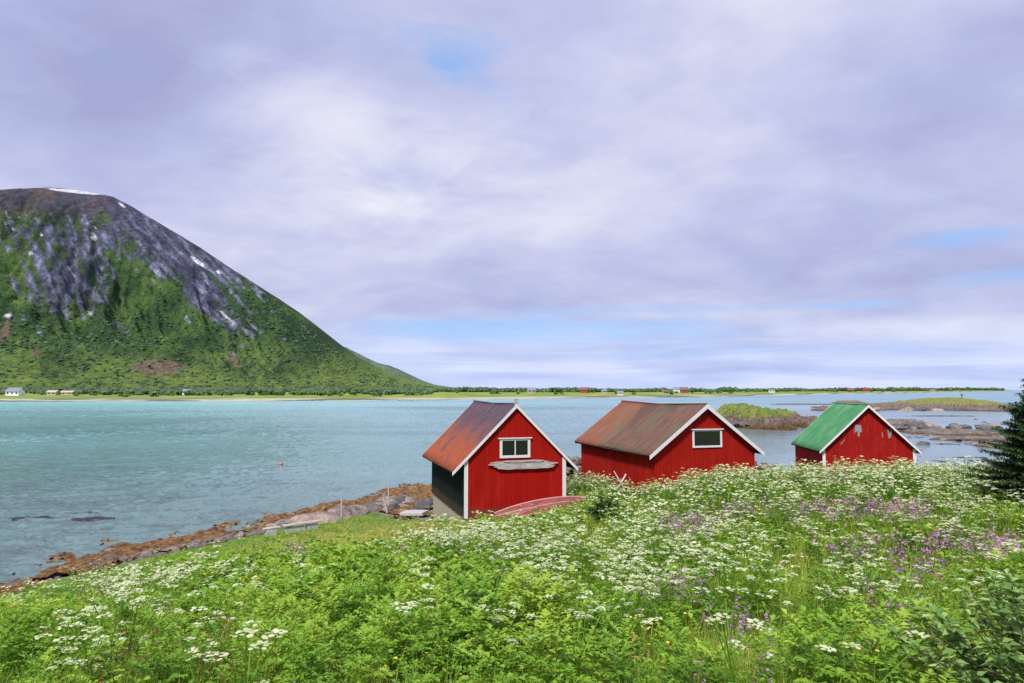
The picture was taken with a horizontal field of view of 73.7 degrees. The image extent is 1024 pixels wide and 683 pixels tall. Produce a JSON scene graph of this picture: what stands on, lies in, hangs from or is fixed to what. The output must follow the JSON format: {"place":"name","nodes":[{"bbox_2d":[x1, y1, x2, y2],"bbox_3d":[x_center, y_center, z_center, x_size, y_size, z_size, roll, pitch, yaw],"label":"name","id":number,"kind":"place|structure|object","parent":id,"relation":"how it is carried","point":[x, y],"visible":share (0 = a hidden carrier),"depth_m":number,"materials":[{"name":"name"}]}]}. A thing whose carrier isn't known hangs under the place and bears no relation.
{"place":"outdoors","nodes":[
{"label":"outdoors","id":0,"kind":"place"},
{"bbox_2d":[0,187,443,389],"bbox_3d":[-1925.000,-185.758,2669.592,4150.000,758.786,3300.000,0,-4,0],"label":"mountain","id":1,"kind":"structure","parent":0,"point":[75,246],"depth_m":2160.61,"materials":[{"name":"green plant"}]},
{"bbox_2d":[0,277,437,389],"bbox_3d":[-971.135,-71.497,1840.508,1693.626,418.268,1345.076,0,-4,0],"label":"mountain scrub","id":2,"kind":"object","parent":1,"relation":"on","point":[147,341],"visible":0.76,"depth_m":1833.73,"materials":[{"name":"green plant"}]},
{"bbox_2d":[343,346,456,387],"bbox_3d":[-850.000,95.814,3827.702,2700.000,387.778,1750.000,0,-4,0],"label":"hills","id":3,"kind":"structure","parent":0,"point":[396,371],"depth_m":4123.16,"materials":[{"name":"green plant"}]},
{"bbox_2d":[0,390,1009,401],"bbox_3d":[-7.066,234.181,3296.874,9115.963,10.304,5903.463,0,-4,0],"label":"land","id":4,"kind":"structure","parent":0,"point":[36,397],"depth_m":491.42,"materials":[{"name":"green plant"}]},
{"bbox_2d":[4,388,25,395],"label":"farmhouse","id":5,"kind":"object","parent":4,"relation":"on","point":[14,391],"visible":1,"depth_m":486.98,"materials":[{"name":"white paint"}]},
{"bbox_2d":[45,390,59,394],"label":"long shed","id":6,"kind":"structure","parent":4,"relation":"on","point":[52,392],"depth_m":497.88,"materials":[{"name":"white paint"}]},
{"bbox_2d":[59,391,75,394],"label":"long shed","id":7,"kind":"structure","parent":4,"relation":"on","point":[65,392],"depth_m":501.23,"materials":[{"name":"white"}]},
{"bbox_2d":[72,391,83,395],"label":"shore bush","id":8,"kind":"object","parent":4,"relation":"on","point":[76,393],"visible":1,"depth_m":469.97,"materials":[{"name":"green plant"}]},
{"bbox_2d":[118,390,129,395],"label":"shore bush","id":9,"kind":"object","parent":4,"relation":"on","point":[121,392],"visible":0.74,"depth_m":475.70,"materials":[{"name":"green plant"}]},
{"bbox_2d":[149,390,159,396],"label":"shore bush","id":10,"kind":"object","parent":4,"relation":"on","point":[153,393],"visible":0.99,"depth_m":454.54,"materials":[{"name":"green plant"}]},
{"bbox_2d":[174,390,182,394],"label":"shore bush","id":11,"kind":"object","parent":4,"relation":"on","point":[177,392],"visible":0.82,"depth_m":514.15,"materials":[{"name":"green plant"}]},
{"bbox_2d":[201,391,216,395],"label":"shore bush","id":12,"kind":"object","parent":4,"relation":"on","point":[209,393],"visible":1,"depth_m":493.33,"materials":[{"name":"green plant"}]},
{"bbox_2d":[273,390,283,395],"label":"shore bush","id":13,"kind":"object","parent":4,"relation":"on","point":[277,392],"visible":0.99,"depth_m":499.14,"materials":[{"name":"green plant"}]},
{"bbox_2d":[315,391,325,395],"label":"shore bush","id":14,"kind":"object","parent":4,"relation":"on","point":[320,393],"visible":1,"depth_m":488.31,"materials":[{"name":"green plant"}]},
{"bbox_2d":[372,391,382,395],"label":"shore bush","id":15,"kind":"object","parent":4,"relation":"on","point":[376,393],"visible":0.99,"depth_m":479.27,"materials":[{"name":"green plant"}]},
{"bbox_2d":[384,390,392,394],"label":"shore bush","id":16,"kind":"object","parent":4,"relation":"on","point":[388,392],"visible":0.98,"depth_m":535.05,"materials":[{"name":"green plant"}]},
{"bbox_2d":[404,391,417,395],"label":"shore bush","id":17,"kind":"object","parent":4,"relation":"on","point":[410,393],"visible":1,"depth_m":494.36,"materials":[{"name":"green plant"}]},
{"bbox_2d":[490,390,500,393],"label":"shore bush","id":18,"kind":"object","parent":4,"relation":"on","point":[494,392],"visible":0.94,"depth_m":603.44,"materials":[{"name":"green plant"}]},
{"bbox_2d":[0,386,1004,395],"bbox_3d":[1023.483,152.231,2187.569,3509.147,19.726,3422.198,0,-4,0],"label":"woodland","id":19,"kind":"object","parent":4,"relation":"on","point":[147,391],"visible":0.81,"depth_m":749.17,"materials":[{"name":"green plant"}]},
{"bbox_2d":[526,387,535,393],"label":"cottage","id":20,"kind":"structure","parent":4,"relation":"on","point":[530,389],"depth_m":675.65,"materials":[{"name":"white paint"}]},
{"bbox_2d":[579,387,589,392],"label":"barn","id":21,"kind":"structure","parent":4,"relation":"on","point":[584,389],"depth_m":777.13,"materials":[{"name":"red wood"}]},
{"bbox_2d":[672,387,679,391],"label":"farmhouse","id":22,"kind":"object","parent":4,"relation":"on","point":[674,389],"visible":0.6,"depth_m":862.74,"materials":[{"name":"white paint"}]},
{"bbox_2d":[680,387,687,392],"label":"barn","id":23,"kind":"structure","parent":4,"relation":"on","point":[683,389],"depth_m":846.01,"materials":[{"name":"red wood"}]},
{"bbox_2d":[0,390,1023,582],"bbox_3d":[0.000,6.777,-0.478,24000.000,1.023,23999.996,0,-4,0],"label":"sea water","id":24,"kind":"structure","parent":0,"point":[141,471],"depth_m":73.72,"materials":[{"name":"teal liquid"}]},
{"bbox_2d":[10,515,54,520],"bbox_3d":[-25.337,9.775,36.166,3.369,0.970,1.282,0,-4,0],"label":"weed strip","id":25,"kind":"object","parent":24,"relation":"in","point":[19,518],"visible":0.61,"depth_m":36.18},
{"bbox_2d":[71,516,114,520],"bbox_3d":[-22.214,9.771,36.099,2.545,0.967,0.847,0,-4,0],"label":"weed strip","id":26,"kind":"object","parent":24,"relation":"in","point":[95,518],"visible":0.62,"depth_m":36.01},
{"bbox_2d":[716,403,814,430],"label":"rocky islet","id":27,"kind":"object","parent":24,"relation":"in","point":[761,418],"visible":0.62,"depth_m":122.50,"materials":[{"name":"green plant"}]},
{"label":"boulder","id":28,"kind":"object","parent":27,"relation":"on","visible":0},
{"bbox_2d":[728,421,738,425],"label":"boulder","id":29,"kind":"object","parent":28,"relation":"on","point":[733,423],"visible":0.24,"depth_m":119.66,"materials":[{"name":"grey stone"}]},
{"bbox_2d":[769,403,824,404],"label":"reef","id":30,"kind":"object","parent":24,"relation":"in","point":[798,404],"visible":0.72,"depth_m":306.32},
{"bbox_2d":[811,407,827,410],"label":"rock bank","id":31,"kind":"object","parent":24,"relation":"in","point":[820,409],"visible":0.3,"depth_m":220.24,"materials":[{"name":"stone"}]},
{"bbox_2d":[825,400,864,404],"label":"bare rock","id":32,"kind":"object","parent":24,"relation":"in","point":[848,401],"visible":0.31,"depth_m":297.10,"materials":[{"name":"brown stone"}]},
{"bbox_2d":[899,426,910,429],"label":"boulder","id":33,"kind":"object","parent":24,"relation":"in","point":[905,427],"visible":0.79,"depth_m":114.22,"materials":[{"name":"grey stone"}]},
{"bbox_2d":[886,419,925,424],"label":"reef","id":34,"kind":"object","parent":24,"relation":"in","point":[896,421],"visible":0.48,"depth_m":131.00},
{"bbox_2d":[902,407,913,410],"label":"boulder","id":35,"kind":"object","parent":24,"relation":"in","point":[909,408],"visible":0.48,"depth_m":217.47,"materials":[{"name":"beige stone"}]},
{"bbox_2d":[811,397,1013,411],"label":"long skerry","id":36,"kind":"structure","parent":24,"relation":"in","point":[947,403],"depth_m":229.34,"materials":[{"name":"green plant"}]},
{"bbox_2d":[904,422,928,428],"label":"boulder","id":37,"kind":"object","parent":24,"relation":"in","point":[920,425],"visible":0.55,"depth_m":117.58,"materials":[{"name":"grey stone"}]},
{"bbox_2d":[913,408,926,410],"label":"boulder","id":38,"kind":"object","parent":24,"relation":"in","point":[920,409],"visible":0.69,"depth_m":218.91,"materials":[{"name":"grey stone"}]},
{"bbox_2d":[916,441,930,444],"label":"boulder","id":39,"kind":"object","parent":24,"relation":"in","point":[923,443],"visible":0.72,"depth_m":84.53,"materials":[{"name":"grey stone"}]},
{"bbox_2d":[925,422,934,426],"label":"boulder","id":40,"kind":"object","parent":24,"relation":"in","point":[929,424],"visible":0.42,"depth_m":123.12,"materials":[{"name":"beige stone"}]},
{"bbox_2d":[931,408,944,410],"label":"boulder","id":41,"kind":"object","parent":24,"relation":"in","point":[935,409],"visible":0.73,"depth_m":220.35,"materials":[{"name":"beige stone"}]},
{"bbox_2d":[898,428,998,435],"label":"sand bar","id":42,"kind":"object","parent":24,"relation":"in","point":[948,431],"visible":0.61,"depth_m":104.74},
{"bbox_2d":[945,425,955,428],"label":"boulder","id":43,"kind":"object","parent":24,"relation":"in","point":[950,427],"visible":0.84,"depth_m":117.37,"materials":[{"name":"grey stone"}]},
{"bbox_2d":[952,424,961,428],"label":"boulder","id":44,"kind":"object","parent":24,"relation":"in","point":[957,426],"visible":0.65,"depth_m":117.05,"materials":[{"name":"grey stone"}]},
{"bbox_2d":[949,408,965,410],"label":"boulder","id":45,"kind":"object","parent":24,"relation":"in","point":[957,409],"visible":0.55,"depth_m":220.80,"materials":[{"name":"grey stone"}]},
{"bbox_2d":[960,424,971,427],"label":"boulder","id":46,"kind":"object","parent":24,"relation":"in","point":[965,426],"visible":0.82,"depth_m":119.98,"materials":[{"name":"grey stone"}]},
{"bbox_2d":[929,436,1008,440],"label":"sand bar","id":47,"kind":"object","parent":24,"relation":"in","point":[971,438],"visible":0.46,"depth_m":92.33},
{"bbox_2d":[971,443,993,447],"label":"rock","id":48,"kind":"object","parent":24,"relation":"in","point":[982,445],"visible":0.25,"depth_m":81.23,"materials":[{"name":"stone"}]},
{"bbox_2d":[980,426,993,430],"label":"boulder","id":49,"kind":"object","parent":24,"relation":"in","point":[987,428],"visible":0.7,"depth_m":112.87,"materials":[{"name":"grey stone"}]},
{"bbox_2d":[0,556,1023,682],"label":"meadow grass","id":50,"kind":"structure","parent":0,"point":[703,627],"depth_m":6.29,"materials":[{"name":"green plant"}]},
{"bbox_2d":[0,0,1023,389],"label":"sky","id":51,"kind":"structure","parent":0,"point":[618,194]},
{"bbox_2d":[3,490,1023,682],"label":"meadow ground","id":52,"kind":"structure","parent":0,"point":[376,515],"depth_m":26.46,"materials":[{"name":"green plant"}]},
{"bbox_2d":[100,555,118,559],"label":"boulder","id":53,"kind":"object","parent":52,"relation":"on","point":[111,557],"visible":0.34,"depth_m":25.95,"materials":[{"name":"grey stone"}]},
{"bbox_2d":[136,551,150,558],"bbox_3d":[-14.056,8.181,26.035,0.630,0.354,0.765,-13,-5,-39],"label":"boulder","id":54,"kind":"object","parent":52,"relation":"on","point":[143,552],"visible":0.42,"depth_m":25.98,"materials":[{"name":"grey stone"}]},
{"bbox_2d":[161,546,180,552],"bbox_3d":[-13.240,8.164,26.524,0.811,0.385,0.527,-3,-12,-9],"label":"boulder","id":55,"kind":"object","parent":52,"relation":"on","point":[176,549],"visible":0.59,"depth_m":26.42,"materials":[{"name":"grey stone"}]},
{"bbox_2d":[4,510,377,586],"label":"shore pebbles","id":56,"kind":"object","parent":52,"relation":"on","point":[151,554],"visible":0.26,"depth_m":25.78,"materials":[{"name":"stone"}]},
{"bbox_2d":[186,539,205,545],"bbox_3d":[-12.945,8.270,27.967,0.919,0.302,0.636,-11,2,-43],"label":"boulder","id":57,"kind":"object","parent":52,"relation":"on","point":[197,540],"visible":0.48,"depth_m":27.93,"materials":[{"name":"grey stone"}]},
{"bbox_2d":[0,483,433,596],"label":"seaweed belt","id":58,"kind":"object","parent":52,"relation":"on","point":[419,490],"visible":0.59,"depth_m":29.65,"materials":[{"name":"brown plant"}]},
{"bbox_2d":[213,537,226,543],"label":"boulder","id":59,"kind":"object","parent":52,"relation":"on","point":[218,539],"visible":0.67,"depth_m":27.82,"materials":[{"name":"grey stone"}]},
{"bbox_2d":[221,534,236,540],"bbox_3d":[-11.864,8.251,28.523,0.740,0.331,0.738,7,-4,19],"label":"boulder","id":60,"kind":"object","parent":52,"relation":"on","point":[229,537],"visible":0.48,"depth_m":28.45,"materials":[{"name":"grey stone"}]},
{"bbox_2d":[234,533,243,537],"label":"boulder","id":61,"kind":"object","parent":52,"relation":"on","point":[237,534],"visible":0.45,"depth_m":28.91,"materials":[{"name":"grey stone"}]},
{"bbox_2d":[265,523,278,528],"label":"boulder","id":62,"kind":"object","parent":52,"relation":"on","point":[271,524],"visible":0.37,"depth_m":30.75,"materials":[{"name":"beige stone"}]},
{"bbox_2d":[276,518,288,523],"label":"boulder","id":63,"kind":"object","parent":52,"relation":"on","point":[279,521],"visible":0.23,"depth_m":32.50,"materials":[{"name":"beige stone"}]},
{"bbox_2d":[262,520,320,536],"bbox_3d":[-9.316,8.011,28.884,2.387,0.635,0.288,3,-5,-36],"label":"plank bench","id":64,"kind":"object","parent":52,"relation":"on","point":[289,529],"visible":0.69,"depth_m":28.89,"materials":[{"name":"grey wood"}]},
{"bbox_2d":[286,512,340,525],"bbox_3d":[-8.923,8.437,31.648,3.200,0.866,2.069,6,9,6],"label":"boulder","id":65,"kind":"object","parent":52,"relation":"on","point":[325,516],"visible":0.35,"depth_m":31.46,"materials":[{"name":"beige stone"}]},
{"bbox_2d":[327,508,338,511],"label":"boulder","id":66,"kind":"object","parent":52,"relation":"on","point":[333,510],"visible":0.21,"depth_m":34.52,"materials":[{"name":"beige stone"}]},
{"bbox_2d":[343,514,352,518],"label":"boulder","id":67,"kind":"object","parent":52,"relation":"on","point":[346,516],"visible":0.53,"depth_m":32.65,"materials":[{"name":"beige stone"}]},
{"bbox_2d":[340,505,360,510],"bbox_3d":[-8.180,8.647,34.665,1.382,0.698,0.940,19,-1,-36],"label":"boulder","id":68,"kind":"object","parent":52,"relation":"on","point":[349,508],"visible":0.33,"depth_m":34.44,"materials":[{"name":"grey stone"}]},
{"bbox_2d":[351,510,367,515],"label":"boulder","id":69,"kind":"object","parent":52,"relation":"on","point":[358,513],"visible":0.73,"depth_m":33.65,"materials":[{"name":"grey stone"}]},
{"bbox_2d":[359,506,370,511],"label":"boulder","id":70,"kind":"object","parent":52,"relation":"on","point":[363,508],"visible":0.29,"depth_m":34.80,"materials":[{"name":"beige stone"}]},
{"bbox_2d":[365,504,382,511],"bbox_3d":[-7.419,8.821,35.816,1.273,0.395,1.808,-2,8,-7],"label":"boulder","id":71,"kind":"object","parent":52,"relation":"on","point":[374,507],"visible":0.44,"depth_m":35.72,"materials":[{"name":"grey stone"}]},
{"bbox_2d":[382,497,387,513],"bbox_3d":[-6.467,8.577,35.089,0.417,1.187,0.120,0,-4,0],"label":"wooden post","id":72,"kind":"object","parent":52,"relation":"on","point":[385,505],"visible":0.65,"depth_m":35.06,"materials":[{"name":"grey wood"}]},
{"bbox_2d":[376,496,394,500],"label":"boulder","id":73,"kind":"object","parent":52,"relation":"on","point":[385,498],"visible":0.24,"depth_m":38.93,"materials":[{"name":"grey stone"}]},
{"bbox_2d":[387,482,388,510],"bbox_3d":[-6.434,8.261,35.512,0.096,1.891,0.093,0,-4,0],"label":"wooden post","id":74,"kind":"object","parent":52,"relation":"on","point":[388,498],"visible":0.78,"depth_m":35.49,"materials":[{"name":"grey wood"}]},
{"bbox_2d":[389,503,399,509],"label":"boulder","id":75,"kind":"object","parent":52,"relation":"on","point":[392,506],"visible":0.42,"depth_m":36.12,"materials":[{"name":"grey stone"}]},
{"bbox_2d":[395,495,405,501],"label":"boulder","id":76,"kind":"object","parent":52,"relation":"on","point":[399,498],"visible":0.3,"depth_m":39.02,"materials":[{"name":"grey stone"}]},
{"bbox_2d":[405,497,414,502],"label":"boulder","id":77,"kind":"object","parent":52,"relation":"on","point":[410,499],"visible":0.52,"depth_m":39.28,"materials":[{"name":"beige stone"}]},
{"bbox_2d":[400,510,428,515],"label":"concrete slab","id":78,"kind":"structure","parent":52,"relation":"on","point":[413,512],"depth_m":34.59,"materials":[{"name":"white concrete"}]},
{"bbox_2d":[411,507,424,509],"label":"boulder","id":79,"kind":"object","parent":52,"relation":"on","point":[417,508],"visible":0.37,"depth_m":35.82,"materials":[{"name":"grey stone"}]},
{"bbox_2d":[412,498,432,509],"bbox_3d":[-4.758,9.027,37.781,2.037,0.816,1.802,-3,-5,38],"label":"boulder","id":80,"kind":"object","parent":52,"relation":"on","point":[425,503],"visible":0.48,"depth_m":37.01,"materials":[{"name":"grey stone"}]},
{"bbox_2d":[93,468,871,587],"bbox_3d":[7.980,6.161,26.088,42.459,3.907,19.219,0,-4,0],"label":"purple cranesbill","id":81,"kind":"object","parent":52,"relation":"on","point":[734,505],"visible":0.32,"depth_m":18.17,"materials":[{"name":"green plant"}]},
{"bbox_2d":[422,399,577,522],"bbox_3d":[-0.904,5.849,32.218,5.530,6.380,7.650,1,-4,-17],"label":"boathouse","id":82,"kind":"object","parent":52,"relation":"on","point":[483,457],"visible":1,"depth_m":28.89,"materials":[{"name":"wood"}]},
{"bbox_2d":[498,437,531,457],"bbox_3d":[0.139,4.467,28.707,1.480,0.845,0.085,1,-4,-17],"label":"window","id":83,"kind":"structure","parent":82,"relation":"in","point":[519,447],"depth_m":28.72,"materials":[{"name":"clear glass"}]},
{"bbox_2d":[0,472,1007,602],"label":"meadow herbs","id":84,"kind":"object","parent":52,"relation":"on","point":[316,543],"visible":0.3,"depth_m":19.88,"materials":[{"name":"green plant"}]},
{"bbox_2d":[44,572,974,682],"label":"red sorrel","id":85,"kind":"object","parent":52,"relation":"on","point":[633,639],"visible":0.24,"depth_m":5.78,"materials":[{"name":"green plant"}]},
{"bbox_2d":[0,547,1023,682],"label":"meadow herbs","id":86,"kind":"object","parent":52,"relation":"on","point":[382,627],"visible":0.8,"depth_m":5.79,"materials":[{"name":"green plant"}]},
{"bbox_2d":[1,455,1022,606],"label":"cow parsley","id":87,"kind":"object","parent":52,"relation":"on","point":[901,471],"visible":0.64,"depth_m":20.38,"materials":[{"name":"white plant"}]},
{"bbox_2d":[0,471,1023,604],"bbox_3d":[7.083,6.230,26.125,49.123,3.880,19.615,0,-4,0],"label":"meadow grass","id":88,"kind":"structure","parent":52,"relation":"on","point":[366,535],"depth_m":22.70,"materials":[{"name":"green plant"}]},
{"bbox_2d":[0,494,1023,640],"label":"meadow herbs","id":89,"kind":"object","parent":52,"relation":"on","point":[345,560],"visible":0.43,"depth_m":11.48,"materials":[{"name":"green plant"}]},
{"bbox_2d":[0,478,1023,631],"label":"cow parsley","id":90,"kind":"object","parent":52,"relation":"on","point":[650,527],"visible":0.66,"depth_m":12.30,"materials":[{"name":"white plant"}]},
{"bbox_2d":[28,494,1007,636],"bbox_3d":[1.159,4.722,12.432,26.611,3.682,8.578,0,-4,0],"label":"red sorrel","id":91,"kind":"object","parent":52,"relation":"on","point":[482,564],"visible":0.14,"depth_m":11.68,"materials":[{"name":"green plant"}]},
{"bbox_2d":[34,534,1023,682],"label":"cow parsley","id":92,"kind":"object","parent":52,"relation":"on","point":[96,641],"visible":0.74,"depth_m":6.37,"materials":[{"name":"white plant"}]},
{"bbox_2d":[494,496,586,521],"bbox_3d":[1.203,6.812,28.216,4.094,0.599,1.402,-6,-6,-18],"label":"rowing boat","id":93,"kind":"object","parent":52,"relation":"on","point":[542,504],"visible":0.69,"depth_m":27.73,"materials":[{"name":"red wood"}]},
{"bbox_2d":[65,494,1023,606],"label":"purple cranesbill","id":94,"kind":"object","parent":52,"relation":"on","point":[970,545],"visible":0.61,"depth_m":11.08,"materials":[{"name":"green plant"}]},
{"bbox_2d":[97,498,996,625],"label":"buttercups","id":95,"kind":"object","parent":52,"relation":"on","point":[637,547],"visible":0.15,"depth_m":13.77,"materials":[{"name":"yellow plant"}]},
{"bbox_2d":[241,480,911,552],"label":"buttercups","id":96,"kind":"object","parent":52,"relation":"on","point":[609,517],"visible":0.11,"depth_m":19.05,"materials":[{"name":"yellow plant"}]},
{"bbox_2d":[586,495,625,521],"bbox_3d":[2.850,5.209,20.756,1.341,0.989,1.285,-3,-5,40],"label":"dark shrub","id":97,"kind":"object","parent":52,"relation":"on","point":[602,505],"visible":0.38,"depth_m":20.79,"materials":[{"name":"green plant"}]},
{"bbox_2d":[314,579,934,681],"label":"buttercups","id":98,"kind":"object","parent":52,"relation":"on","point":[385,665],"visible":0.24,"depth_m":6.25,"materials":[{"name":"yellow plant"}]},
{"bbox_2d":[574,400,764,497],"bbox_3d":[7.314,6.031,33.664,5.703,6.135,8.528,1,-4,-17],"label":"boathouse","id":99,"kind":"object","parent":52,"relation":"on","point":[636,442],"visible":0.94,"depth_m":30.42,"materials":[{"name":"wood"}]},
{"bbox_2d":[691,428,723,447],"bbox_3d":[8.563,4.233,29.905,1.610,0.815,0.085,1,-4,-17],"label":"window","id":100,"kind":"structure","parent":99,"relation":"in","point":[701,438],"depth_m":29.91,"materials":[{"name":"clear glass"}]},
{"bbox_2d":[642,548,1006,682],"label":"purple cranesbill","id":101,"kind":"object","parent":52,"relation":"on","point":[744,617],"visible":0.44,"depth_m":6.50,"materials":[{"name":"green plant"}]},
{"bbox_2d":[823,546,887,589],"bbox_3d":[4.670,3.166,9.251,0.849,0.749,0.814,0,-4,0],"label":"yellow green shrub","id":102,"kind":"object","parent":52,"relation":"on","point":[859,559],"visible":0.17,"depth_m":9.27,"materials":[{"name":"green plant"}]},
{"bbox_2d":[791,402,928,476],"bbox_3d":[20.940,7.052,41.759,5.842,6.555,6.221,-1,-4,7],"label":"boathouse","id":103,"kind":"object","parent":52,"relation":"on","point":[852,432],"visible":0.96,"depth_m":39.32,"materials":[{"name":"wood"}]},
{"bbox_2d":[885,555,1023,682],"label":"willow shrub","id":104,"kind":"object","parent":52,"relation":"on","point":[1010,658],"visible":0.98,"depth_m":4.29,"materials":[{"name":"green plant"}]},
{"bbox_2d":[952,378,1023,500],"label":"spruce tree","id":105,"kind":"object","parent":52,"relation":"on","point":[1011,469],"visible":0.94,"depth_m":17.06,"materials":[{"name":"green plant"}]},
{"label":"boulder","id":106,"kind":"object","parent":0,"visible":0},
{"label":"boulder","id":107,"kind":"object","parent":106,"relation":"on","visible":0},
{"bbox_2d":[571,456,578,463],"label":"boulder","id":108,"kind":"object","parent":107,"relation":"on","point":[576,459],"visible":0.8,"depth_m":37.11,"materials":[{"name":"grey stone"}]}
]}

